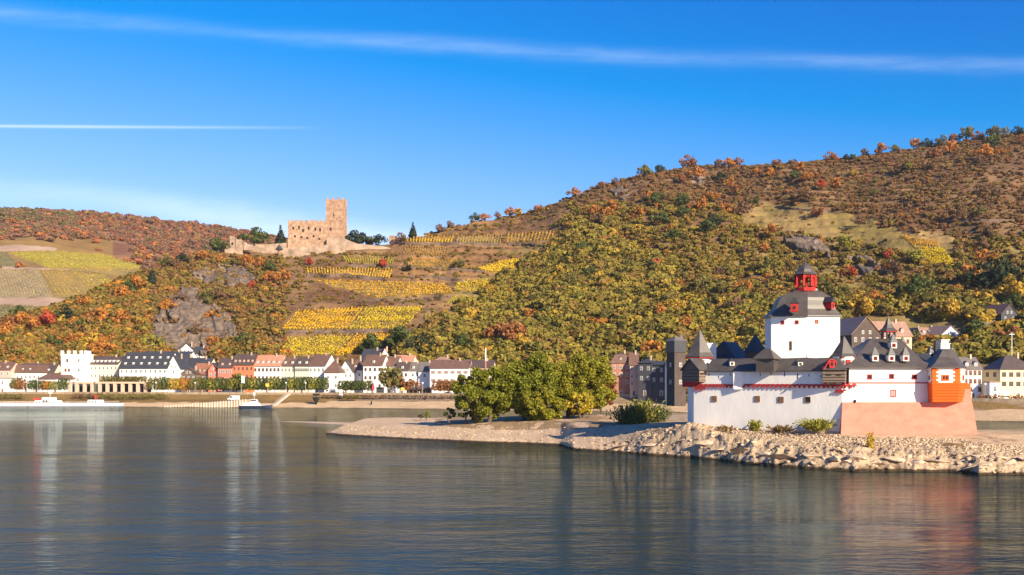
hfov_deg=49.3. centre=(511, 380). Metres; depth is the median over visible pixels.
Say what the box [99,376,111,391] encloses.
tree
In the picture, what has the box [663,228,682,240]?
tree
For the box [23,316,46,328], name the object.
tree
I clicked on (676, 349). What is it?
stone tower
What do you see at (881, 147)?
tree
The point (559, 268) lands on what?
tree
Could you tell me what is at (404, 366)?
town house
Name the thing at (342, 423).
sandbar
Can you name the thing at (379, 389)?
kiosk
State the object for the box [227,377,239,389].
tree
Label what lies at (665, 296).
tree
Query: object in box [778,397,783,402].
window
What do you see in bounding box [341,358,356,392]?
town house
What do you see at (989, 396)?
hedge
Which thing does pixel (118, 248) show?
hills
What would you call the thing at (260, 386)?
tree
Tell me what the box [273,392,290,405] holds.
gangway
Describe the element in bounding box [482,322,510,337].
tree
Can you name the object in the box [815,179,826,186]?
tree
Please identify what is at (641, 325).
tree
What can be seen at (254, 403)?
patrol boat
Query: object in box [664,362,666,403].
town house
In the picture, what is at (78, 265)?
vineyard
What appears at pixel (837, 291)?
tree
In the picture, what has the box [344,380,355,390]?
tree
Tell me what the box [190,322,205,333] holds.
tree
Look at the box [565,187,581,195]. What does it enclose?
tree
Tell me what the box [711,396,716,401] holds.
window
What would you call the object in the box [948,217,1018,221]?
terrace wall
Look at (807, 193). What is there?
tree
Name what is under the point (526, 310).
tree
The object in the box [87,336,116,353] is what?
tree
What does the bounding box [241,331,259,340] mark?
tree
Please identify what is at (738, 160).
tree
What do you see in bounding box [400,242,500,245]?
terrace wall
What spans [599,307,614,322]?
tree
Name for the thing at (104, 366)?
town house
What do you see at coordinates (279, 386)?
tree
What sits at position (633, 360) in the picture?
town house
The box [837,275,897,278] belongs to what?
terrace wall
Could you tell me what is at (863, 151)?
tree
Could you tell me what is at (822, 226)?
hill slope
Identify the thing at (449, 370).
town house
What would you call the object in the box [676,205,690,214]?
tree
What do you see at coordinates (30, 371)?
town house
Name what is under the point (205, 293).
tree
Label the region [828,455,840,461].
rock
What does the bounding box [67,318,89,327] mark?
tree
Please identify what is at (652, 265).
tree
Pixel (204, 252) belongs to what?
tree
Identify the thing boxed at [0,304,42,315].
vineyard
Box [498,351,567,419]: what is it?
tree
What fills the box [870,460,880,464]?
rock
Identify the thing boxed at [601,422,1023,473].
rocks rubble
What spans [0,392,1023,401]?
embankment wall
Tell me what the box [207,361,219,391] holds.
town house
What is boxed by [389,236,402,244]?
gate tower
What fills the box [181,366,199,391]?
town house
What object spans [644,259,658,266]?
tree
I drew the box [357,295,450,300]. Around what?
terrace wall
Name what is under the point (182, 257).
tree
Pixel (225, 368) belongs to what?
town house
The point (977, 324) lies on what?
tree
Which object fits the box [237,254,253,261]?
tree
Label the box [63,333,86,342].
tree
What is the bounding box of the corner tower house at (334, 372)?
[323,358,345,391]
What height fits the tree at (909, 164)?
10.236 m
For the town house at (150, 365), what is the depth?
600.68 m
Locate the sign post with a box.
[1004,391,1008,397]
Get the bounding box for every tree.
[0,321,20,331]
[3,315,20,325]
[8,305,25,312]
[9,378,21,391]
[14,311,28,322]
[14,379,27,389]
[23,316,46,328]
[27,379,38,391]
[35,380,46,391]
[36,310,57,325]
[40,380,52,390]
[41,335,63,345]
[48,381,60,391]
[53,304,75,319]
[57,378,70,389]
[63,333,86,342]
[67,315,81,325]
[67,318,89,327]
[75,296,89,304]
[77,331,100,346]
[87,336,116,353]
[90,307,108,320]
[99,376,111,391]
[108,376,120,381]
[111,310,130,323]
[113,279,136,290]
[113,284,129,296]
[116,376,128,381]
[123,376,136,381]
[130,274,147,287]
[132,376,146,391]
[140,333,166,346]
[146,377,160,391]
[148,266,156,283]
[153,378,166,390]
[157,255,170,265]
[158,298,177,309]
[159,377,173,389]
[167,377,179,391]
[168,258,180,266]
[168,291,189,302]
[173,378,185,391]
[174,253,189,262]
[179,377,191,391]
[187,378,199,391]
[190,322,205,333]
[192,377,206,390]
[196,287,215,298]
[197,250,213,258]
[200,377,212,389]
[202,296,216,304]
[202,310,221,317]
[205,335,222,344]
[206,378,219,391]
[209,237,230,252]
[211,287,227,298]
[213,376,226,391]
[216,254,225,261]
[220,378,231,390]
[226,257,240,264]
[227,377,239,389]
[230,373,243,391]
[234,332,246,341]
[234,377,247,390]
[237,227,269,243]
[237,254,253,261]
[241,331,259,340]
[242,377,254,391]
[247,280,256,287]
[247,377,260,391]
[249,256,266,265]
[253,307,267,315]
[255,378,266,391]
[261,270,277,280]
[262,259,275,270]
[262,379,273,391]
[268,376,280,391]
[274,225,285,243]
[274,378,286,389]
[277,269,292,279]
[281,377,293,390]
[287,377,300,391]
[293,377,305,390]
[301,377,312,390]
[304,256,312,264]
[308,377,320,389]
[315,377,328,391]
[337,380,348,390]
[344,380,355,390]
[345,229,361,243]
[352,232,369,244]
[352,380,363,392]
[357,332,384,350]
[361,380,372,392]
[365,235,379,244]
[370,234,387,245]
[378,259,386,266]
[378,366,402,392]
[383,325,415,344]
[386,376,411,392]
[395,232,406,242]
[401,262,411,271]
[401,379,420,392]
[406,333,436,353]
[408,222,416,237]
[431,380,443,390]
[435,224,446,232]
[437,380,449,392]
[444,380,452,391]
[447,221,454,226]
[450,365,515,422]
[452,258,464,266]
[453,334,470,345]
[463,308,477,318]
[468,212,479,220]
[479,213,491,220]
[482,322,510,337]
[490,337,505,346]
[494,211,500,218]
[498,267,510,274]
[498,281,509,288]
[498,321,527,339]
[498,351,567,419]
[504,207,516,216]
[513,208,521,216]
[513,333,527,344]
[517,338,530,349]
[523,308,535,316]
[528,291,542,298]
[533,204,542,211]
[552,265,564,274]
[553,351,617,417]
[558,310,573,317]
[564,392,595,418]
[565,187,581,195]
[565,272,577,281]
[575,241,592,248]
[578,304,589,311]
[583,265,597,274]
[584,204,601,213]
[590,213,604,223]
[596,379,618,413]
[597,181,607,186]
[599,206,613,215]
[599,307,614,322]
[607,199,618,210]
[608,228,616,234]
[611,177,618,183]
[621,259,633,265]
[627,213,638,218]
[632,224,641,229]
[634,206,644,214]
[636,164,653,176]
[637,323,654,329]
[640,339,662,352]
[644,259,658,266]
[646,190,652,199]
[646,192,659,205]
[647,322,663,332]
[648,330,661,337]
[649,263,655,270]
[651,211,669,221]
[654,302,668,313]
[655,164,665,171]
[657,191,666,198]
[660,293,671,301]
[662,298,685,308]
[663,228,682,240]
[672,193,690,204]
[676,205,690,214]
[676,269,686,277]
[678,172,686,182]
[678,313,691,324]
[679,154,697,167]
[684,166,705,180]
[686,202,695,208]
[690,275,712,289]
[694,195,707,208]
[698,220,717,231]
[702,191,720,201]
[704,213,722,225]
[707,293,718,303]
[711,171,729,181]
[713,159,727,167]
[713,266,724,274]
[714,279,731,292]
[718,203,732,211]
[719,264,734,271]
[722,157,735,167]
[722,295,745,307]
[723,174,734,185]
[728,201,752,216]
[729,184,738,192]
[732,157,743,164]
[733,279,752,289]
[734,282,747,292]
[740,244,750,251]
[747,197,758,203]
[752,167,760,174]
[759,256,777,270]
[760,243,769,252]
[764,223,778,233]
[765,167,774,175]
[771,159,781,165]
[789,170,801,178]
[793,161,804,171]
[799,172,813,179]
[802,188,815,198]
[810,171,820,179]
[810,206,823,215]
[810,276,834,291]
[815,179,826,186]
[823,151,837,159]
[829,178,839,188]
[830,284,851,296]
[838,234,854,250]
[840,265,857,277]
[846,290,873,316]
[849,169,858,175]
[850,215,866,224]
[860,148,868,154]
[863,289,884,300]
[866,187,879,194]
[872,155,882,162]
[874,142,887,154]
[875,262,893,270]
[879,258,902,272]
[883,247,892,258]
[888,144,899,150]
[894,202,903,209]
[895,160,908,170]
[895,274,938,297]
[903,161,912,168]
[905,248,925,264]
[910,138,921,147]
[911,330,924,341]
[916,333,935,340]
[921,138,933,147]
[924,161,935,169]
[925,147,942,157]
[934,134,946,145]
[936,298,959,320]
[943,140,957,153]
[948,133,961,141]
[949,203,966,219]
[957,125,973,140]
[960,264,980,285]
[963,260,1009,289]
[963,319,984,333]
[970,143,993,158]
[971,131,985,139]
[971,206,989,214]
[972,155,987,164]
[973,184,988,191]
[973,236,989,248]
[974,248,998,259]
[981,133,1000,145]
[981,226,993,237]
[985,125,1009,137]
[985,328,1003,338]
[990,257,1023,282]
[991,186,1003,195]
[995,147,1006,154]
[996,274,1023,296]
[1000,325,1022,333]
[1001,293,1023,311]
[1007,331,1023,341]
[1010,126,1023,134]
[1014,134,1023,143]
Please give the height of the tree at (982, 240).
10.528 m
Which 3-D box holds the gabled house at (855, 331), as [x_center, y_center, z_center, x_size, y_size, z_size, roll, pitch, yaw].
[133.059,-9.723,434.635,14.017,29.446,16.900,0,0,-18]
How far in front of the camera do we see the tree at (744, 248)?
741.07 m
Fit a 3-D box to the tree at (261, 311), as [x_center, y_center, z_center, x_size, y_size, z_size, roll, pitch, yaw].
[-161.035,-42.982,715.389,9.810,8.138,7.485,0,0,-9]
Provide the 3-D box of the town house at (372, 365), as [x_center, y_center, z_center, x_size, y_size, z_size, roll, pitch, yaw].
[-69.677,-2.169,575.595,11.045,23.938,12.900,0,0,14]
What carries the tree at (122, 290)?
on the hill slope
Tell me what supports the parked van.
on the river bank
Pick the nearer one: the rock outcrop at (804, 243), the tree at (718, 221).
the rock outcrop at (804, 243)
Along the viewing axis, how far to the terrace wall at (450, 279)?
771.49 m
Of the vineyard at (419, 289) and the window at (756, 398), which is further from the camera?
the vineyard at (419, 289)
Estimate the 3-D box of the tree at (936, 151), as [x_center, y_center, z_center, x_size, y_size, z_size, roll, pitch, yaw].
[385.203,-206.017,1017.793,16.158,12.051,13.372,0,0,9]
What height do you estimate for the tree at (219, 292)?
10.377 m
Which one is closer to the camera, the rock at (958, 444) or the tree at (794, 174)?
the rock at (958, 444)
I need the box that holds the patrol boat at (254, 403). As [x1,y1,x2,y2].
[239,392,271,407]
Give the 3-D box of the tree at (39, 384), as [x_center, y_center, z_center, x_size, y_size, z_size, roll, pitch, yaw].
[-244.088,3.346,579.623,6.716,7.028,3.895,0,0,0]
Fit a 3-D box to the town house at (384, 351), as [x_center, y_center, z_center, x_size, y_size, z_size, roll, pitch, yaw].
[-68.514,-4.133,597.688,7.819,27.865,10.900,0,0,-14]
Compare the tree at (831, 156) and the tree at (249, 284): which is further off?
the tree at (831, 156)
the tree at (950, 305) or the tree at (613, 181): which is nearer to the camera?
the tree at (950, 305)
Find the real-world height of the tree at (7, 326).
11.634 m
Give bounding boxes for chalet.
[985,303,1018,320]
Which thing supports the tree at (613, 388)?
on the beach
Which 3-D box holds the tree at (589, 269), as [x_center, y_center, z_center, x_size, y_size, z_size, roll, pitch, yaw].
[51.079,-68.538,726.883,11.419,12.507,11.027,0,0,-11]
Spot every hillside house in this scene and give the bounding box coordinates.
[181,342,195,351]
[194,345,208,357]
[916,325,932,335]
[926,325,960,336]
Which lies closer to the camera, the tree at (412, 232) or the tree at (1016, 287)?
the tree at (1016, 287)
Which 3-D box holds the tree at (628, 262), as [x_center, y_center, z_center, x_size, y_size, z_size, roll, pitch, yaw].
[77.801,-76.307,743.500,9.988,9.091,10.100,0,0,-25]
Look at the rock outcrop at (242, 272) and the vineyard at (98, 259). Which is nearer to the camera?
the rock outcrop at (242, 272)
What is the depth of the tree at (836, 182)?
898.73 m
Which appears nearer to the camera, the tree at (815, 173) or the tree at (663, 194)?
the tree at (663, 194)
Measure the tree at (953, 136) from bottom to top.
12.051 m
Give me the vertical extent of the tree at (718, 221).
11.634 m
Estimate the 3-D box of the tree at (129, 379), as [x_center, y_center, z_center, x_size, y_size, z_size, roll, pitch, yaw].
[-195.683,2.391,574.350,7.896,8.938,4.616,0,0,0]
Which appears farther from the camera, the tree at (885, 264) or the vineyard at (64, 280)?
the vineyard at (64, 280)
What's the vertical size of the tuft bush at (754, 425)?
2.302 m
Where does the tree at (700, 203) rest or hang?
on the hill slope
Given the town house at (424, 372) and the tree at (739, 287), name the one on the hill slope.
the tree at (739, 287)
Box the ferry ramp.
[163,399,250,406]
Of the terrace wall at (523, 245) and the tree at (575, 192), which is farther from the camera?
the tree at (575, 192)
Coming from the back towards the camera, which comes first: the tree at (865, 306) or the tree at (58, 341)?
the tree at (58, 341)
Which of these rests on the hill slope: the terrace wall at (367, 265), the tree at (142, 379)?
the terrace wall at (367, 265)
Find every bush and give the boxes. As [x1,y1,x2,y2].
[423,409,431,419]
[443,407,455,422]
[458,406,472,423]
[517,385,566,420]
[603,404,643,424]
[623,398,664,423]
[646,404,671,422]
[715,425,736,431]
[747,419,762,430]
[764,424,799,432]
[792,418,837,431]
[866,431,874,448]
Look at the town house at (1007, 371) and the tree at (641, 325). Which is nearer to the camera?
the town house at (1007, 371)
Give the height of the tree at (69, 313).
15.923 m
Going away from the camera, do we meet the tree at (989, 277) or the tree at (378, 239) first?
the tree at (989, 277)
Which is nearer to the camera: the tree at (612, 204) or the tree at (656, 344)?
the tree at (656, 344)
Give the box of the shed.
[983,381,1000,397]
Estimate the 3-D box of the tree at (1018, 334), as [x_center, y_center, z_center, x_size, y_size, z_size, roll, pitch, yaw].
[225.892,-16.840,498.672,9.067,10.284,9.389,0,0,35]
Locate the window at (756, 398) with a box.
[754,396,759,401]
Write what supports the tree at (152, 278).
on the hill slope
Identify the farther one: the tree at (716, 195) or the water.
the tree at (716, 195)
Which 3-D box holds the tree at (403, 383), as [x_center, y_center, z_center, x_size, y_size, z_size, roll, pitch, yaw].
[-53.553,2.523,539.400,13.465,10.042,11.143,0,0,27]
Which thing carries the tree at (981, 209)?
on the hill slope
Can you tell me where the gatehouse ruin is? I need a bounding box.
[225,236,253,254]
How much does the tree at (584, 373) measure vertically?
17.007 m
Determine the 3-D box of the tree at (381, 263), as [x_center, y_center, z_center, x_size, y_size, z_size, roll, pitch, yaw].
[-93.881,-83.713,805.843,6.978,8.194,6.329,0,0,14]
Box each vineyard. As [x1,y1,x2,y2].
[0,251,13,263]
[0,268,51,296]
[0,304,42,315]
[11,250,85,268]
[42,268,90,295]
[56,249,139,268]
[62,267,133,272]
[74,270,109,287]
[283,306,362,329]
[283,333,352,355]
[307,267,391,277]
[317,279,452,296]
[336,329,406,355]
[344,255,393,263]
[350,305,421,328]
[403,245,448,255]
[407,234,453,242]
[411,257,467,266]
[447,295,479,303]
[455,278,490,290]
[456,233,501,242]
[478,257,523,272]
[507,230,553,241]
[902,234,939,246]
[914,244,955,267]
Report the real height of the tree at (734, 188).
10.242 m
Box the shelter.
[404,387,431,392]
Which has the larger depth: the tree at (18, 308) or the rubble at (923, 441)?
the tree at (18, 308)
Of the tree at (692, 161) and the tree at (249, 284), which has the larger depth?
the tree at (692, 161)
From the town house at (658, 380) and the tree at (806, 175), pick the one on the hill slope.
the tree at (806, 175)
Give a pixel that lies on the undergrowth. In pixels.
(564, 337)
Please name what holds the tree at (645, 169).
on the hill slope
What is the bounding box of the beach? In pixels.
[326,413,1023,474]
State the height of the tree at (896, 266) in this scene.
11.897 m
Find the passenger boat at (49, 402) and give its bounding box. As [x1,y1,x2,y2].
[28,397,64,407]
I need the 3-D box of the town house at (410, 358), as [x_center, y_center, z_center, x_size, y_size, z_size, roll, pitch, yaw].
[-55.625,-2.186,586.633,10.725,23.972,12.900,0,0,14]
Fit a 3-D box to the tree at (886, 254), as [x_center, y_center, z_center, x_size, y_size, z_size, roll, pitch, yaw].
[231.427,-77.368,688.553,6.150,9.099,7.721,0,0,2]
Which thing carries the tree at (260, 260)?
on the hill slope
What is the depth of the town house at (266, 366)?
584.76 m
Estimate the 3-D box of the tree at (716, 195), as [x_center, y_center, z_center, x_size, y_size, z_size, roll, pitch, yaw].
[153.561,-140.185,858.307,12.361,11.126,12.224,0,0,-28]
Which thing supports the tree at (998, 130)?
on the hill slope
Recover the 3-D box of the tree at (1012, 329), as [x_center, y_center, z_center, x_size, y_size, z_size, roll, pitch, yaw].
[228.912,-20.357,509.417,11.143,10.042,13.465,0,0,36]
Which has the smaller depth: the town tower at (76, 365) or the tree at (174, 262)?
the town tower at (76, 365)
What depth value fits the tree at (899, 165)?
937.05 m
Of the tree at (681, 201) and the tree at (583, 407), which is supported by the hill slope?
the tree at (681, 201)
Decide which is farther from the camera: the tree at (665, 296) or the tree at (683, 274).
the tree at (683, 274)
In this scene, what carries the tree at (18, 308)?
on the hill slope
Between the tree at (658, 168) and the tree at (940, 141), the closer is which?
the tree at (658, 168)
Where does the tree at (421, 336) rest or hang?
on the hill slope
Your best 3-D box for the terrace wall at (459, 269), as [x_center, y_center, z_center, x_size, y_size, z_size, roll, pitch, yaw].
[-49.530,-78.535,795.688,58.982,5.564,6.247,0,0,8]
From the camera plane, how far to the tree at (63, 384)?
576.56 m
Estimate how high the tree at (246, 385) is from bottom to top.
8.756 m
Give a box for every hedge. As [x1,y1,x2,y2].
[0,393,25,399]
[71,393,100,398]
[96,392,170,399]
[322,394,454,397]
[343,394,359,398]
[976,394,1023,398]
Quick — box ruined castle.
[204,197,390,257]
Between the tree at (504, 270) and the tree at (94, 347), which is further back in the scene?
the tree at (504, 270)
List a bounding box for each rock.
[643,443,657,445]
[694,440,713,444]
[713,445,726,449]
[730,448,749,453]
[755,451,770,455]
[767,454,794,458]
[801,453,822,457]
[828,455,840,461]
[847,453,865,459]
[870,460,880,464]
[883,456,904,462]
[911,460,927,464]
[913,460,949,462]
[941,442,964,446]
[962,462,1000,469]
[996,456,1008,459]
[1001,460,1023,466]
[1005,459,1016,463]
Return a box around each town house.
[0,360,18,377]
[14,361,48,391]
[37,373,75,391]
[46,362,60,373]
[90,354,123,381]
[118,350,176,391]
[144,350,197,357]
[169,354,190,391]
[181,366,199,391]
[188,356,216,367]
[196,361,211,391]
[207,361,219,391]
[217,356,233,390]
[231,352,258,391]
[254,353,285,391]
[281,355,297,391]
[294,355,312,391]
[308,352,335,391]
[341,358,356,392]
[353,356,362,391]
[361,347,382,362]
[362,353,387,392]
[381,346,388,355]
[385,354,402,392]
[396,353,416,361]
[396,360,410,392]
[408,360,419,386]
[417,360,430,386]
[429,358,472,392]
[430,354,450,361]
[470,358,496,377]
[610,350,629,393]
[629,350,638,397]
[637,355,654,402]
[652,361,666,401]
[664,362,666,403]
[958,354,983,397]
[982,352,1023,397]
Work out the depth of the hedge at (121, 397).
561.20 m
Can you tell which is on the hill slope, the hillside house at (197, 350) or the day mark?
the hillside house at (197, 350)
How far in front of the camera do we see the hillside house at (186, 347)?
663.98 m
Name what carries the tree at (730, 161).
on the hill slope
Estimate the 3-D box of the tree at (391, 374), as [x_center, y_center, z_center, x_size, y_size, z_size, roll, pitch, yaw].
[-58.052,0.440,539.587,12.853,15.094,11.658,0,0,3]
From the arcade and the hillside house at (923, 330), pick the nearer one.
the hillside house at (923, 330)
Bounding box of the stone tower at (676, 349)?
[666,334,686,405]
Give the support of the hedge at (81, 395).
on the river bank
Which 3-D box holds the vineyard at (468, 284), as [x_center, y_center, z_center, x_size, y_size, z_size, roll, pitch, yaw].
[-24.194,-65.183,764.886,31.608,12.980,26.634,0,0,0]
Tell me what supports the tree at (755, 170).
on the hill slope
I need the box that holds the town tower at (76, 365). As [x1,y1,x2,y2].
[60,351,93,381]
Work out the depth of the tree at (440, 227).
898.86 m
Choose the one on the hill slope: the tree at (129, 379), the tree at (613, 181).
the tree at (613, 181)
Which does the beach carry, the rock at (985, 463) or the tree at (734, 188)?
the rock at (985, 463)
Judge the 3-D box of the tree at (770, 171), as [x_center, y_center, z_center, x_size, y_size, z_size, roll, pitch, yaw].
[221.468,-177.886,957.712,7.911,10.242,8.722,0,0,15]
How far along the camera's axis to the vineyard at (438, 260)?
808.81 m
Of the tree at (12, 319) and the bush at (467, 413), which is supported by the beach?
the bush at (467, 413)
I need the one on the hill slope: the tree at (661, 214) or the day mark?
the tree at (661, 214)
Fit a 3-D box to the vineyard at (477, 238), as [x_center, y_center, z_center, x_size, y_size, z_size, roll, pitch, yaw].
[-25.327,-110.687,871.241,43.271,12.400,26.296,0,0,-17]
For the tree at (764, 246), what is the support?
on the hill slope
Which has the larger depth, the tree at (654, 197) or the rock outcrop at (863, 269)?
the tree at (654, 197)
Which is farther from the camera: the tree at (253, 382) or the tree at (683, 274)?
the tree at (683, 274)
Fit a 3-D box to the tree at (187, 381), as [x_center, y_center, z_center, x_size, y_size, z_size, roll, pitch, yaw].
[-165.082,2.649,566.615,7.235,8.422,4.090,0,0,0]
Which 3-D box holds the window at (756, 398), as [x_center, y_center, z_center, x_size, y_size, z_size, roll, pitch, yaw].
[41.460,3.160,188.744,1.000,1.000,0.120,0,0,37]
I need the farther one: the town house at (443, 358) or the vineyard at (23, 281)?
the vineyard at (23, 281)
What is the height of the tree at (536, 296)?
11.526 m
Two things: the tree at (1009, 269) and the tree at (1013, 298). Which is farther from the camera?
the tree at (1009, 269)
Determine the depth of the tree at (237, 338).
667.83 m
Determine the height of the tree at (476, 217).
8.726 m
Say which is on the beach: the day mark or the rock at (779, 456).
the rock at (779, 456)
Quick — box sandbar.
[283,421,348,424]
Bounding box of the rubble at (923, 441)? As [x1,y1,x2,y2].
[659,422,1023,453]
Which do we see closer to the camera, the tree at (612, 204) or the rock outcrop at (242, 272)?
the rock outcrop at (242, 272)
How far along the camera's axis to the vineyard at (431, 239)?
865.60 m
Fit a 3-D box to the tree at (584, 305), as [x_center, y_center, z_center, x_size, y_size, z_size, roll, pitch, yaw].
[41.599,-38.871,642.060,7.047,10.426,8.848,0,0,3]
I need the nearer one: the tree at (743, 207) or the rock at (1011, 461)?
the rock at (1011, 461)
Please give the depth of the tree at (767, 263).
691.77 m
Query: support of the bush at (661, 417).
on the beach
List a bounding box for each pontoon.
[0,401,27,407]
[65,400,103,407]
[103,401,123,406]
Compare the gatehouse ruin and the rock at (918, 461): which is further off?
the gatehouse ruin
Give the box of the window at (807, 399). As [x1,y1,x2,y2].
[805,397,810,402]
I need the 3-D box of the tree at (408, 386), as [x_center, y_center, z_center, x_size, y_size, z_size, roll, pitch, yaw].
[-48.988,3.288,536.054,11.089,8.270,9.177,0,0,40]
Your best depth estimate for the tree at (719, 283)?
645.48 m
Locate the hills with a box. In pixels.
[0,213,256,316]
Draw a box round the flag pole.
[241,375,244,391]
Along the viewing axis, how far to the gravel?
236.01 m
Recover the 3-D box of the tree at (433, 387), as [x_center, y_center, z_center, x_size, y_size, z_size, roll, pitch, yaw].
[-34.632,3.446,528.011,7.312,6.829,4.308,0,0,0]
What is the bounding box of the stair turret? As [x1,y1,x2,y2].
[275,244,282,255]
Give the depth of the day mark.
531.61 m
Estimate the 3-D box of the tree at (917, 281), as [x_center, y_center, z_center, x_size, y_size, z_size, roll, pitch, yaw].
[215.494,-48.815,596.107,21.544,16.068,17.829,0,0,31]
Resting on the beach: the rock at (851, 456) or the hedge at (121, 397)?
the rock at (851, 456)
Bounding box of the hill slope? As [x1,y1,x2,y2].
[151,136,1023,393]
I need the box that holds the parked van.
[227,395,239,399]
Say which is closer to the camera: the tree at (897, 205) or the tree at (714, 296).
the tree at (714, 296)
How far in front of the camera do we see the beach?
191.86 m
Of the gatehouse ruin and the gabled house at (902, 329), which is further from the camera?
the gatehouse ruin
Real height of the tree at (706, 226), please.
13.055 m
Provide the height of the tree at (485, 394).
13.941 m
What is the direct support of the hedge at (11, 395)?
on the river bank
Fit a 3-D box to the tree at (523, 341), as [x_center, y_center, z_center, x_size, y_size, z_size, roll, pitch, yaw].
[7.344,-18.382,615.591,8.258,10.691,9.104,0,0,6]
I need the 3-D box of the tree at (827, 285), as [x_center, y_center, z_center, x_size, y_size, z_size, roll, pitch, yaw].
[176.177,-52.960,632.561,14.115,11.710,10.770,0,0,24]
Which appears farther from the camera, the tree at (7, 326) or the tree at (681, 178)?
the tree at (681, 178)
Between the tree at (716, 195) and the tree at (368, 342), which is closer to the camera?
the tree at (368, 342)
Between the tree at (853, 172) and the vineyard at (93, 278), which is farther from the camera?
the vineyard at (93, 278)
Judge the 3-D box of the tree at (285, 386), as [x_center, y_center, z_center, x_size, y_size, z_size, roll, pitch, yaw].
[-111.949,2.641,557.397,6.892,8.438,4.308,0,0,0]
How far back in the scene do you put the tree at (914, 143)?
1108.28 m
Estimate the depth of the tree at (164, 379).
567.09 m
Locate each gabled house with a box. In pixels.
[840,316,880,347]
[872,319,913,348]
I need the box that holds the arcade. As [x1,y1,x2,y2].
[68,382,150,391]
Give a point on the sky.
(239, 114)
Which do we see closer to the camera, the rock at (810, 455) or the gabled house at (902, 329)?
the rock at (810, 455)
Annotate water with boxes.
[0,407,1023,574]
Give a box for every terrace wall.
[287,328,414,333]
[307,273,384,281]
[341,264,396,267]
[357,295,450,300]
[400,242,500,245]
[402,267,483,272]
[410,276,448,278]
[439,277,477,284]
[508,242,546,246]
[776,206,833,212]
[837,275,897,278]
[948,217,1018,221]
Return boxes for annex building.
[0,378,23,391]
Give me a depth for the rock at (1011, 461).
155.96 m
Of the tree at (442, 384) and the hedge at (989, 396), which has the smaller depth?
the hedge at (989, 396)
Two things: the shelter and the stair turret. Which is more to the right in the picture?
the shelter
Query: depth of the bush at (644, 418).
232.89 m
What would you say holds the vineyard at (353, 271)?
on the hill slope
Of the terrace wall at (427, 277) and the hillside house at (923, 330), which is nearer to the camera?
the hillside house at (923, 330)
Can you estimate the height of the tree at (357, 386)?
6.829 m
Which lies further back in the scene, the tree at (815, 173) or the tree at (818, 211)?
the tree at (815, 173)
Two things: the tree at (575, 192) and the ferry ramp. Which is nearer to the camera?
the ferry ramp
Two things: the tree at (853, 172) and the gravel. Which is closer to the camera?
the gravel
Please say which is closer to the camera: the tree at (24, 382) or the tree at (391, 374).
the tree at (391, 374)
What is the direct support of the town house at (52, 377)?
on the town ground
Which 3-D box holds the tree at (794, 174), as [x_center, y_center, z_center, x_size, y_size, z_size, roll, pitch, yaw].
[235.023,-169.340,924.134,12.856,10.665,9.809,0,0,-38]
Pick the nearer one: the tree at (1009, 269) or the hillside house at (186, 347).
the tree at (1009, 269)
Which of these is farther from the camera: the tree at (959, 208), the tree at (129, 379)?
the tree at (959, 208)
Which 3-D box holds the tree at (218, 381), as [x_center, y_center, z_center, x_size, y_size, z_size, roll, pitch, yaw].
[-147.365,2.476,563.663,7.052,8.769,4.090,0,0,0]
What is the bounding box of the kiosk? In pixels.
[375,387,384,392]
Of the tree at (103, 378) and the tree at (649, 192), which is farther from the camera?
the tree at (649, 192)
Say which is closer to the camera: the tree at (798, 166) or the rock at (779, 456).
the rock at (779, 456)
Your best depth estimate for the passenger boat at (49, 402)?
530.24 m
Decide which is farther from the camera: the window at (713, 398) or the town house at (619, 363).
the town house at (619, 363)
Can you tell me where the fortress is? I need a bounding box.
[680,250,977,434]
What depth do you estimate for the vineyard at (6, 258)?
1153.53 m
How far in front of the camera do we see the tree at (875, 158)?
1010.78 m
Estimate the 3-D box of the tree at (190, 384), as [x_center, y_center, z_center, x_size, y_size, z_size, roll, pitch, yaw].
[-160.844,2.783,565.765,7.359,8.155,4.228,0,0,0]
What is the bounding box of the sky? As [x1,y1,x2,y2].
[0,0,1023,244]
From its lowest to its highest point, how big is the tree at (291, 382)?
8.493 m
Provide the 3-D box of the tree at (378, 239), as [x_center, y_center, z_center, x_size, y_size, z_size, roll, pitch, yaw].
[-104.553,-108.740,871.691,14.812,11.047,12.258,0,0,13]
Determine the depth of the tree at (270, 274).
759.78 m
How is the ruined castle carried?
on the hill slope
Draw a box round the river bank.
[0,394,1023,421]
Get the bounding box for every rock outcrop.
[148,281,238,356]
[190,262,255,286]
[611,185,627,199]
[691,172,704,184]
[783,233,830,257]
[845,255,891,275]
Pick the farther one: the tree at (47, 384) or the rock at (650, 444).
the tree at (47, 384)
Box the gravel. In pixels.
[327,425,672,452]
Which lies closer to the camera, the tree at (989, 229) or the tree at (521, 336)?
the tree at (521, 336)
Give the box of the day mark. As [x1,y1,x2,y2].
[312,394,319,404]
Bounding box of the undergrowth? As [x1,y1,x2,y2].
[0,130,1023,391]
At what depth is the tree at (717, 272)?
685.09 m
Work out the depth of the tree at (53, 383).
577.43 m
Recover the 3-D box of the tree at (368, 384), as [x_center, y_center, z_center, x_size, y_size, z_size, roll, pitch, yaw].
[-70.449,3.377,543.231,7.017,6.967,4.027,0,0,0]
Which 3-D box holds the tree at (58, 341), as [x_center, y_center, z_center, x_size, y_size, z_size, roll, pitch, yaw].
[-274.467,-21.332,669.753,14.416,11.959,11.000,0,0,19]
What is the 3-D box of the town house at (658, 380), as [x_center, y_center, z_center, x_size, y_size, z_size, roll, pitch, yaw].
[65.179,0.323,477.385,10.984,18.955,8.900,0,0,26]
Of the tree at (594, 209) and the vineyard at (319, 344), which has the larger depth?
the tree at (594, 209)
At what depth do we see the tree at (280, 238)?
859.26 m
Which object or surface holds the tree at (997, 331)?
on the hill slope
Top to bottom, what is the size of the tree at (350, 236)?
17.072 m
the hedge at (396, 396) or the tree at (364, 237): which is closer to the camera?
the hedge at (396, 396)
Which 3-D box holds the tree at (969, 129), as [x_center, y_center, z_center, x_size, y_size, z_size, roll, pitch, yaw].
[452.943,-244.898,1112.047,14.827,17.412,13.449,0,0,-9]

